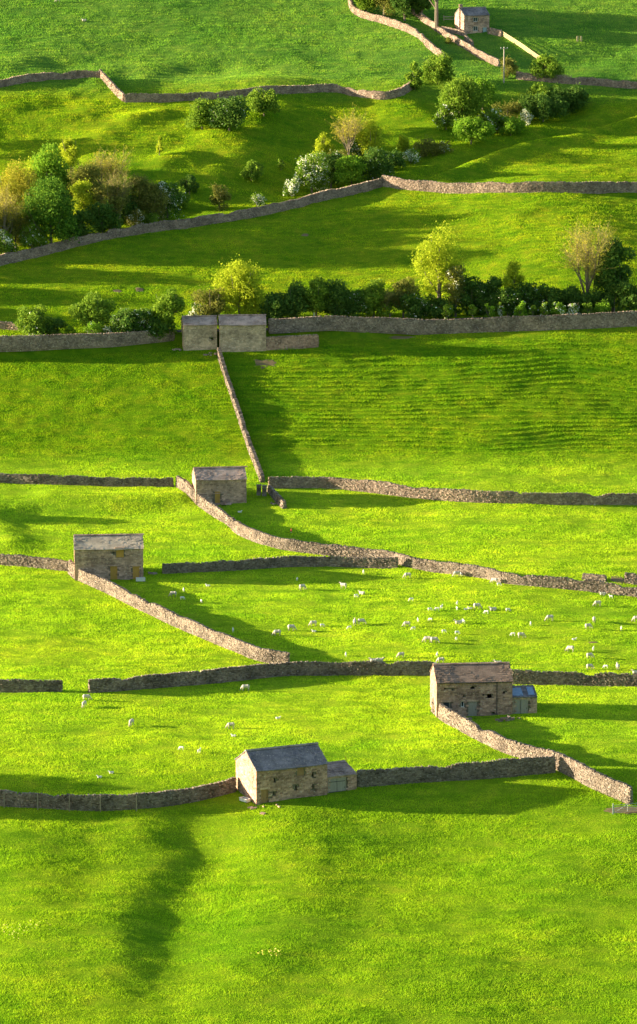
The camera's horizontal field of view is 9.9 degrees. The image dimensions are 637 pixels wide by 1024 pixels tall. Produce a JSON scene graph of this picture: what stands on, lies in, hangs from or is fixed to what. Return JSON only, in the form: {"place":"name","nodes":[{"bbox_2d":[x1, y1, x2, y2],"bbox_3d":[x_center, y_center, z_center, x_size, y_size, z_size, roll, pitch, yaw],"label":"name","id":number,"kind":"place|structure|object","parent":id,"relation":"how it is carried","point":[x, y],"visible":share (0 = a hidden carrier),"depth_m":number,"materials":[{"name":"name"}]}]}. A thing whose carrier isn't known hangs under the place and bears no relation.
{"place":"outdoors","nodes":[
{"label":"outdoors","id":0,"kind":"place"},
{"bbox_2d":[0,0,636,1023],"bbox_3d":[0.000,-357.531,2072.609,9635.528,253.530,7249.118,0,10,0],"label":"ground","id":1,"kind":"structure","parent":0,"point":[368,438],"depth_m":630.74,"materials":[{"name":"plant"}]},
{"bbox_2d":[0,229,18,254],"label":"bush","id":2,"kind":"object","parent":1,"relation":"on","point":[6,242],"visible":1,"depth_m":770.94,"materials":[{"name":"green plant"}]},
{"bbox_2d":[0,205,31,248],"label":"tree","id":3,"kind":"object","parent":1,"relation":"on","point":[18,223],"visible":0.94,"depth_m":777.10,"materials":[{"name":"green plant"}]},
{"bbox_2d":[0,177,33,233],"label":"tree","id":4,"kind":"object","parent":1,"relation":"on","point":[4,205],"visible":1,"depth_m":774.09,"materials":[{"name":"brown plant"}]},
{"bbox_2d":[0,153,38,236],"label":"tree","id":5,"kind":"object","parent":1,"relation":"on","point":[21,178],"visible":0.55,"depth_m":783.83,"materials":[{"name":"yellow plant"}]},
{"bbox_2d":[0,678,62,692],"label":"dry stone wall","id":6,"kind":"structure","parent":1,"relation":"on","point":[18,685],"depth_m":537.72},
{"bbox_2d":[17,222,50,248],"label":"bush","id":7,"kind":"object","parent":1,"relation":"on","point":[36,240],"visible":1,"depth_m":775.86,"materials":[{"name":"green plant"}]},
{"bbox_2d":[0,554,68,571],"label":"dry stone wall","id":8,"kind":"structure","parent":1,"relation":"on","point":[20,560],"depth_m":609.27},
{"bbox_2d":[13,303,55,335],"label":"tree","id":9,"kind":"object","parent":1,"relation":"on","point":[34,319],"visible":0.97,"depth_m":727.55,"materials":[{"name":"green plant"}]},
{"bbox_2d":[0,70,99,87],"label":"dry stone wall","id":10,"kind":"structure","parent":1,"relation":"on","point":[32,77],"depth_m":883.96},
{"bbox_2d":[26,139,75,193],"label":"tree","id":11,"kind":"object","parent":1,"relation":"on","point":[46,162],"visible":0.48,"depth_m":797.14,"materials":[{"name":"green plant"}]},
{"bbox_2d":[17,170,85,243],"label":"tree","id":12,"kind":"object","parent":1,"relation":"on","point":[53,209],"visible":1,"depth_m":775.10,"materials":[{"name":"green plant"}]},
{"bbox_2d":[41,315,68,334],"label":"bush","id":13,"kind":"object","parent":1,"relation":"on","point":[58,323],"visible":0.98,"depth_m":728.61,"materials":[{"name":"green plant"}]},
{"bbox_2d":[57,133,81,170],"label":"tree","id":14,"kind":"object","parent":1,"relation":"on","point":[73,153],"visible":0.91,"depth_m":822.50,"materials":[{"name":"yellow plant"}]},
{"bbox_2d":[52,209,95,240],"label":"tree","id":15,"kind":"object","parent":1,"relation":"on","point":[81,219],"visible":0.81,"depth_m":781.91,"materials":[{"name":"green plant"}]},
{"bbox_2d":[67,178,97,223],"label":"tree","id":16,"kind":"object","parent":1,"relation":"on","point":[84,196],"visible":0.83,"depth_m":788.19,"materials":[{"name":"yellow plant"}]},
{"bbox_2d":[65,160,107,209],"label":"tree","id":17,"kind":"object","parent":1,"relation":"on","point":[83,172],"visible":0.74,"depth_m":794.61,"materials":[{"name":"brown plant"}]},
{"bbox_2d":[0,473,173,486],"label":"dry stone wall","id":18,"kind":"structure","parent":1,"relation":"on","point":[49,479],"depth_m":655.07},
{"bbox_2d":[0,328,174,351],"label":"dry stone wall","id":19,"kind":"structure","parent":1,"relation":"on","point":[15,343],"depth_m":720.55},
{"bbox_2d":[68,288,117,331],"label":"tree","id":20,"kind":"object","parent":1,"relation":"on","point":[90,308],"visible":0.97,"depth_m":729.68,"materials":[{"name":"green plant"}]},
{"bbox_2d":[79,145,121,197],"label":"tree","id":21,"kind":"object","parent":1,"relation":"on","point":[101,166],"visible":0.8,"depth_m":802.15,"materials":[{"name":"brown plant"}]},
{"bbox_2d":[85,200,123,232],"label":"tree","id":22,"kind":"object","parent":1,"relation":"on","point":[102,219],"visible":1,"depth_m":784.54,"materials":[{"name":"green plant"}]},
{"bbox_2d":[73,533,143,580],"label":"stone barn","id":23,"kind":"structure","parent":1,"relation":"on","point":[113,556],"depth_m":601.57,"materials":[{"name":"grey stone"}]},
{"bbox_2d":[90,180,130,228],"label":"tree","id":24,"kind":"object","parent":1,"relation":"on","point":[116,199],"visible":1,"depth_m":788.20,"materials":[{"name":"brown plant"}]},
{"bbox_2d":[99,69,124,100],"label":"dry stone wall","id":25,"kind":"structure","parent":1,"relation":"on","point":[114,88],"depth_m":875.48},
{"bbox_2d":[93,142,137,188],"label":"tree","id":26,"kind":"object","parent":1,"relation":"on","point":[116,168],"visible":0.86,"depth_m":803.74,"materials":[{"name":"brown plant"}]},
{"bbox_2d":[96,163,139,228],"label":"tree","id":27,"kind":"object","parent":1,"relation":"on","point":[125,186],"visible":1,"depth_m":789.24,"materials":[{"name":"brown plant"}]},
{"bbox_2d":[0,776,236,810],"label":"dry stone wall","id":28,"kind":"structure","parent":1,"relation":"on","point":[120,802],"depth_m":488.20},
{"bbox_2d":[109,306,142,332],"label":"bush","id":29,"kind":"object","parent":1,"relation":"on","point":[123,323],"visible":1,"depth_m":723.99,"materials":[{"name":"green plant"}]},
{"bbox_2d":[125,173,158,219],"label":"tree","id":30,"kind":"object","parent":1,"relation":"on","point":[138,188],"visible":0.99,"depth_m":794.79,"materials":[{"name":"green plant"}]},
{"bbox_2d":[128,308,157,335],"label":"bush","id":31,"kind":"object","parent":1,"relation":"on","point":[143,317],"visible":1,"depth_m":724.47,"materials":[{"name":"green plant"}]},
{"bbox_2d":[136,181,172,221],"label":"tree","id":32,"kind":"object","parent":1,"relation":"on","point":[157,202],"visible":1,"depth_m":794.18,"materials":[{"name":"green plant"}]},
{"bbox_2d":[143,318,174,338],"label":"bush","id":33,"kind":"object","parent":1,"relation":"on","point":[156,326],"visible":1,"depth_m":723.79,"materials":[{"name":"green plant"}]},
{"bbox_2d":[147,179,185,219],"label":"tree","id":34,"kind":"object","parent":1,"relation":"on","point":[177,198],"visible":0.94,"depth_m":799.11,"materials":[{"name":"green plant"}]},
{"bbox_2d":[149,288,185,333],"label":"tree","id":35,"kind":"object","parent":1,"relation":"on","point":[171,303],"visible":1,"depth_m":723.82,"materials":[{"name":"green plant"}]},
{"bbox_2d":[68,560,289,662],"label":"dry stone wall","id":36,"kind":"structure","parent":1,"relation":"on","point":[187,624],"depth_m":573.50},
{"bbox_2d":[0,178,382,265],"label":"dry stone wall","id":37,"kind":"structure","parent":1,"relation":"on","point":[134,230],"depth_m":792.26,"materials":[{"name":"stone"}]},
{"bbox_2d":[181,315,217,350],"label":"stone barn","id":38,"kind":"structure","parent":1,"relation":"on","point":[199,332],"depth_m":723.28,"materials":[{"name":"stone"}]},
{"bbox_2d":[184,95,217,129],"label":"tree","id":39,"kind":"object","parent":1,"relation":"on","point":[199,114],"visible":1,"depth_m":844.28,"materials":[{"name":"green plant"}]},
{"bbox_2d":[191,284,231,321],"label":"tree","id":40,"kind":"object","parent":1,"relation":"on","point":[215,304],"visible":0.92,"depth_m":735.62,"materials":[{"name":"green plant"}]},
{"bbox_2d":[191,466,246,504],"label":"stone barn","id":41,"kind":"structure","parent":1,"relation":"on","point":[222,484],"depth_m":645.74,"materials":[{"name":"stone"}]},
{"bbox_2d":[209,182,231,211],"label":"bush","id":42,"kind":"object","parent":1,"relation":"on","point":[220,195],"visible":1,"depth_m":807.95,"materials":[{"name":"green plant"}]},
{"bbox_2d":[206,93,252,130],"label":"bush","id":43,"kind":"object","parent":1,"relation":"on","point":[232,111],"visible":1,"depth_m":841.57,"materials":[{"name":"green plant"}]},
{"bbox_2d":[209,253,267,313],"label":"tree","id":44,"kind":"object","parent":1,"relation":"on","point":[236,279],"visible":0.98,"depth_m":735.81,"materials":[{"name":"yellow plant"}]},
{"bbox_2d":[217,347,264,482],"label":"dry stone wall","id":45,"kind":"structure","parent":1,"relation":"on","point":[247,439],"depth_m":688.39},
{"bbox_2d":[218,314,265,351],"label":"stone barn","id":46,"kind":"structure","parent":1,"relation":"on","point":[242,332],"depth_m":722.76,"materials":[{"name":"stone"}]},
{"bbox_2d":[240,159,263,181],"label":"bush","id":47,"kind":"object","parent":1,"relation":"on","point":[255,169],"visible":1,"depth_m":822.22,"materials":[{"name":"green plant"}]},
{"bbox_2d":[240,289,268,317],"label":"tree","id":48,"kind":"object","parent":1,"relation":"on","point":[252,309],"visible":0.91,"depth_m":735.79,"materials":[{"name":"green plant"}]},
{"bbox_2d":[88,660,433,692],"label":"dry stone wall","id":49,"kind":"structure","parent":1,"relation":"on","point":[280,669],"depth_m":546.99,"materials":[{"name":"stone"}]},
{"bbox_2d":[245,85,281,115],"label":"bush","id":50,"kind":"object","parent":1,"relation":"on","point":[262,102],"visible":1,"depth_m":851.09,"materials":[{"name":"green plant"}]},
{"bbox_2d":[124,82,412,102],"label":"dry stone wall","id":51,"kind":"structure","parent":1,"relation":"on","point":[404,89],"depth_m":870.33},
{"bbox_2d":[259,291,295,325],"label":"tree","id":52,"kind":"object","parent":1,"relation":"on","point":[272,304],"visible":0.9,"depth_m":735.14,"materials":[{"name":"green plant"}]},
{"bbox_2d":[162,555,398,573],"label":"dry stone wall","id":53,"kind":"structure","parent":1,"relation":"on","point":[293,561],"depth_m":608.12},
{"bbox_2d":[266,334,318,349],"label":"dry stone wall","id":54,"kind":"structure","parent":1,"relation":"on","point":[287,342],"depth_m":723.94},
{"bbox_2d":[275,278,315,317],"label":"tree","id":55,"kind":"object","parent":1,"relation":"on","point":[295,298],"visible":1,"depth_m":735.57,"materials":[{"name":"green plant"}]},
{"bbox_2d":[235,742,356,804],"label":"stone barn","id":56,"kind":"structure","parent":1,"relation":"on","point":[270,774],"depth_m":491.36,"materials":[{"name":"grey stone"}]},
{"bbox_2d":[293,151,332,192],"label":"bush","id":57,"kind":"object","parent":1,"relation":"on","point":[313,174],"visible":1,"depth_m":820.89,"materials":[{"name":"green plant"}]},
{"bbox_2d":[303,276,333,315],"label":"bush","id":58,"kind":"object","parent":1,"relation":"on","point":[317,289],"visible":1,"depth_m":735.66,"materials":[{"name":"green plant"}]},
{"bbox_2d":[312,131,334,153],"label":"bush","id":59,"kind":"object","parent":1,"relation":"on","point":[321,146],"visible":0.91,"depth_m":837.80,"materials":[{"name":"yellow plant"}]},
{"bbox_2d":[318,150,343,187],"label":"bush","id":60,"kind":"object","parent":1,"relation":"on","point":[331,160],"visible":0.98,"depth_m":825.88,"materials":[{"name":"green plant"}]},
{"bbox_2d":[315,278,351,316],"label":"bush","id":61,"kind":"object","parent":1,"relation":"on","point":[337,296],"visible":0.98,"depth_m":736.03,"materials":[{"name":"green plant"}]},
{"bbox_2d":[330,102,370,154],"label":"tree","id":62,"kind":"object","parent":1,"relation":"on","point":[351,130],"visible":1,"depth_m":834.15,"materials":[{"name":"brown plant"}]},
{"bbox_2d":[333,154,372,185],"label":"bush","id":63,"kind":"object","parent":1,"relation":"on","point":[350,167],"visible":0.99,"depth_m":821.27,"materials":[{"name":"green plant"}]},
{"bbox_2d":[343,288,370,316],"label":"tree","id":64,"kind":"object","parent":1,"relation":"on","point":[356,307],"visible":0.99,"depth_m":736.58,"materials":[{"name":"green plant"}]},
{"bbox_2d":[354,117,385,159],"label":"tree","id":65,"kind":"object","parent":1,"relation":"on","point":[371,130],"visible":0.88,"depth_m":836.00,"materials":[{"name":"green plant"}]},
{"bbox_2d":[356,277,394,316],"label":"tree","id":66,"kind":"object","parent":1,"relation":"on","point":[375,290],"visible":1,"depth_m":736.88,"materials":[{"name":"green plant"}]},
{"bbox_2d":[355,146,397,180],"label":"bush","id":67,"kind":"object","parent":1,"relation":"on","point":[380,165],"visible":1,"depth_m":822.30,"materials":[{"name":"green plant"}]},
{"bbox_2d":[348,0,444,57],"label":"dry stone wall","id":68,"kind":"structure","parent":1,"relation":"on","point":[411,30],"depth_m":921.36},
{"bbox_2d":[388,0,415,20],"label":"tree","id":69,"kind":"object","parent":1,"relation":"on","point":[402,7],"visible":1,"depth_m":923.75,"materials":[{"name":"green plant"}]},
{"bbox_2d":[388,276,420,318],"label":"tree","id":70,"kind":"object","parent":1,"relation":"on","point":[406,285],"visible":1,"depth_m":737.64,"materials":[{"name":"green plant"}]},
{"bbox_2d":[175,475,636,597],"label":"dry stone wall","id":71,"kind":"structure","parent":1,"relation":"on","point":[239,528],"depth_m":608.83,"materials":[{"name":"stone"}]},
{"bbox_2d":[394,291,430,318],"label":"bush","id":72,"kind":"object","parent":1,"relation":"on","point":[415,304],"visible":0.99,"depth_m":735.95,"materials":[{"name":"green plant"}]},
{"bbox_2d":[404,61,422,89],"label":"bush","id":73,"kind":"object","parent":1,"relation":"on","point":[416,81],"visible":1,"depth_m":875.10,"materials":[{"name":"green plant"}]},
{"bbox_2d":[412,135,440,156],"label":"bush","id":74,"kind":"object","parent":1,"relation":"on","point":[428,145],"visible":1,"depth_m":839.21,"materials":[{"name":"green plant"}]},
{"bbox_2d":[418,51,455,85],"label":"tree","id":75,"kind":"object","parent":1,"relation":"on","point":[438,69],"visible":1,"depth_m":880.54,"materials":[{"name":"green plant"}]},
{"bbox_2d":[407,219,470,304],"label":"tree","id":76,"kind":"object","parent":1,"relation":"on","point":[434,252],"visible":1,"depth_m":739.09,"materials":[{"name":"green plant"}]},
{"bbox_2d":[422,293,457,317],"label":"bush","id":77,"kind":"object","parent":1,"relation":"on","point":[435,307],"visible":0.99,"depth_m":736.99,"materials":[{"name":"green plant"}]},
{"bbox_2d":[432,104,459,129],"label":"bush","id":78,"kind":"object","parent":1,"relation":"on","point":[441,120],"visible":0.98,"depth_m":851.47,"materials":[{"name":"green plant"}]},
{"bbox_2d":[267,310,636,334],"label":"dry stone wall","id":79,"kind":"structure","parent":1,"relation":"on","point":[410,326],"depth_m":730.75,"materials":[{"name":"stone"}]},
{"bbox_2d":[268,476,636,504],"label":"dry stone wall","id":80,"kind":"structure","parent":1,"relation":"on","point":[438,494],"depth_m":646.30,"materials":[{"name":"stone"}]},
{"bbox_2d":[441,263,468,316],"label":"tree","id":81,"kind":"object","parent":1,"relation":"on","point":[454,290],"visible":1,"depth_m":737.65,"materials":[{"name":"green plant"}]},
{"bbox_2d":[410,6,500,66],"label":"dry stone wall","id":82,"kind":"structure","parent":1,"relation":"on","point":[467,46],"depth_m":906.28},
{"bbox_2d":[356,755,555,787],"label":"dry stone wall","id":83,"kind":"structure","parent":1,"relation":"on","point":[501,768],"depth_m":497.51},
{"bbox_2d":[434,71,494,128],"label":"tree","id":84,"kind":"object","parent":1,"relation":"on","point":[464,97],"visible":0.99,"depth_m":852.06,"materials":[{"name":"green plant"}]},
{"bbox_2d":[452,270,490,316],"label":"bush","id":85,"kind":"object","parent":1,"relation":"on","point":[469,298],"visible":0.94,"depth_m":738.70,"materials":[{"name":"green plant"}]},
{"bbox_2d":[454,4,489,33],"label":"stone house","id":86,"kind":"structure","parent":1,"relation":"on","point":[469,20],"depth_m":916.17,"materials":[{"name":"beige stone"}]},
{"bbox_2d":[451,115,495,143],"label":"bush","id":87,"kind":"object","parent":1,"relation":"on","point":[465,128],"visible":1,"depth_m":841.73,"materials":[{"name":"green plant"}]},
{"bbox_2d":[430,662,537,717],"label":"stone barn","id":88,"kind":"structure","parent":1,"relation":"on","point":[485,688],"depth_m":525.85,"materials":[{"name":"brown stone"}]},
{"bbox_2d":[472,274,502,312],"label":"bush","id":89,"kind":"object","parent":1,"relation":"on","point":[494,283],"visible":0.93,"depth_m":738.24,"materials":[{"name":"green plant"}]},
{"bbox_2d":[472,75,502,110],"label":"tree","id":90,"kind":"object","parent":1,"relation":"on","point":[482,81],"visible":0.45,"depth_m":866.90,"materials":[{"name":"green plant"}]},
{"bbox_2d":[474,105,509,131],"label":"bush","id":91,"kind":"object","parent":1,"relation":"on","point":[493,118],"visible":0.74,"depth_m":853.03,"materials":[{"name":"green plant"}]},
{"bbox_2d":[431,698,555,757],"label":"dry stone wall","id":92,"kind":"structure","parent":1,"relation":"on","point":[495,740],"depth_m":510.74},
{"bbox_2d":[486,286,528,315],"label":"bush","id":93,"kind":"object","parent":1,"relation":"on","point":[509,296],"visible":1,"depth_m":736.80,"materials":[{"name":"green plant"}]},
{"bbox_2d":[491,98,524,121],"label":"bush","id":94,"kind":"object","parent":1,"relation":"on","point":[507,109],"visible":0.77,"depth_m":861.31,"materials":[{"name":"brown plant"}]},
{"bbox_2d":[381,175,636,193],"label":"dry stone wall","id":95,"kind":"structure","parent":1,"relation":"on","point":[594,187],"depth_m":806.56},
{"bbox_2d":[500,258,525,314],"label":"tree","id":96,"kind":"object","parent":1,"relation":"on","point":[510,279],"visible":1,"depth_m":737.99,"materials":[{"name":"green plant"}]},
{"bbox_2d":[498,116,527,135],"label":"bush","id":97,"kind":"object","parent":1,"relation":"on","point":[513,125],"visible":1,"depth_m":850.75,"materials":[{"name":"green plant"}]},
{"bbox_2d":[514,282,545,314],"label":"bush","id":98,"kind":"object","parent":1,"relation":"on","point":[527,290],"visible":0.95,"depth_m":738.17,"materials":[{"name":"green plant"}]},
{"bbox_2d":[525,82,560,97],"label":"bush","id":99,"kind":"object","parent":1,"relation":"on","point":[539,88],"visible":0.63,"depth_m":872.63,"materials":[{"name":"green plant"}]},
{"bbox_2d":[517,89,570,122],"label":"bush","id":100,"kind":"object","parent":1,"relation":"on","point":[542,107],"visible":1,"depth_m":860.88,"materials":[{"name":"green plant"}]},
{"bbox_2d":[528,53,565,79],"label":"tree","id":101,"kind":"object","parent":1,"relation":"on","point":[549,66],"visible":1,"depth_m":884.49,"materials":[{"name":"green plant"}]},
{"bbox_2d":[533,282,563,315],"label":"bush","id":102,"kind":"object","parent":1,"relation":"on","point":[551,296],"visible":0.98,"depth_m":737.77,"materials":[{"name":"green plant"}]},
{"bbox_2d":[547,82,592,112],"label":"bush","id":103,"kind":"object","parent":1,"relation":"on","point":[575,98],"visible":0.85,"depth_m":867.96,"materials":[{"name":"green plant"}]},
{"bbox_2d":[556,284,584,311],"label":"bush","id":104,"kind":"object","parent":1,"relation":"on","point":[571,294],"visible":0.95,"depth_m":738.17,"materials":[{"name":"green plant"}]},
{"bbox_2d":[511,669,636,686],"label":"dry stone wall","id":105,"kind":"structure","parent":1,"relation":"on","point":[525,677],"depth_m":543.81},
{"bbox_2d":[516,71,636,88],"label":"dry stone wall","id":106,"kind":"structure","parent":1,"relation":"on","point":[564,79],"depth_m":883.81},
{"bbox_2d":[543,213,620,292],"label":"tree","id":107,"kind":"object","parent":1,"relation":"on","point":[589,260],"visible":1,"depth_m":738.05,"materials":[{"name":"beige plant"}]},
{"bbox_2d":[554,751,633,804],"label":"dry stone wall","id":108,"kind":"structure","parent":1,"relation":"on","point":[584,774],"depth_m":493.59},
{"bbox_2d":[578,288,615,313],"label":"bush","id":109,"kind":"object","parent":1,"relation":"on","point":[592,297],"visible":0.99,"depth_m":737.57,"materials":[{"name":"green plant"}]},
{"bbox_2d":[593,234,635,311],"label":"tree","id":110,"kind":"object","parent":1,"relation":"on","point":[612,279],"visible":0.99,"depth_m":738.16,"materials":[{"name":"green plant"}]},
{"bbox_2d":[614,280,636,311],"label":"bush","id":111,"kind":"object","parent":1,"relation":"on","point":[628,292],"visible":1,"depth_m":735.42,"materials":[{"name":"green plant"}]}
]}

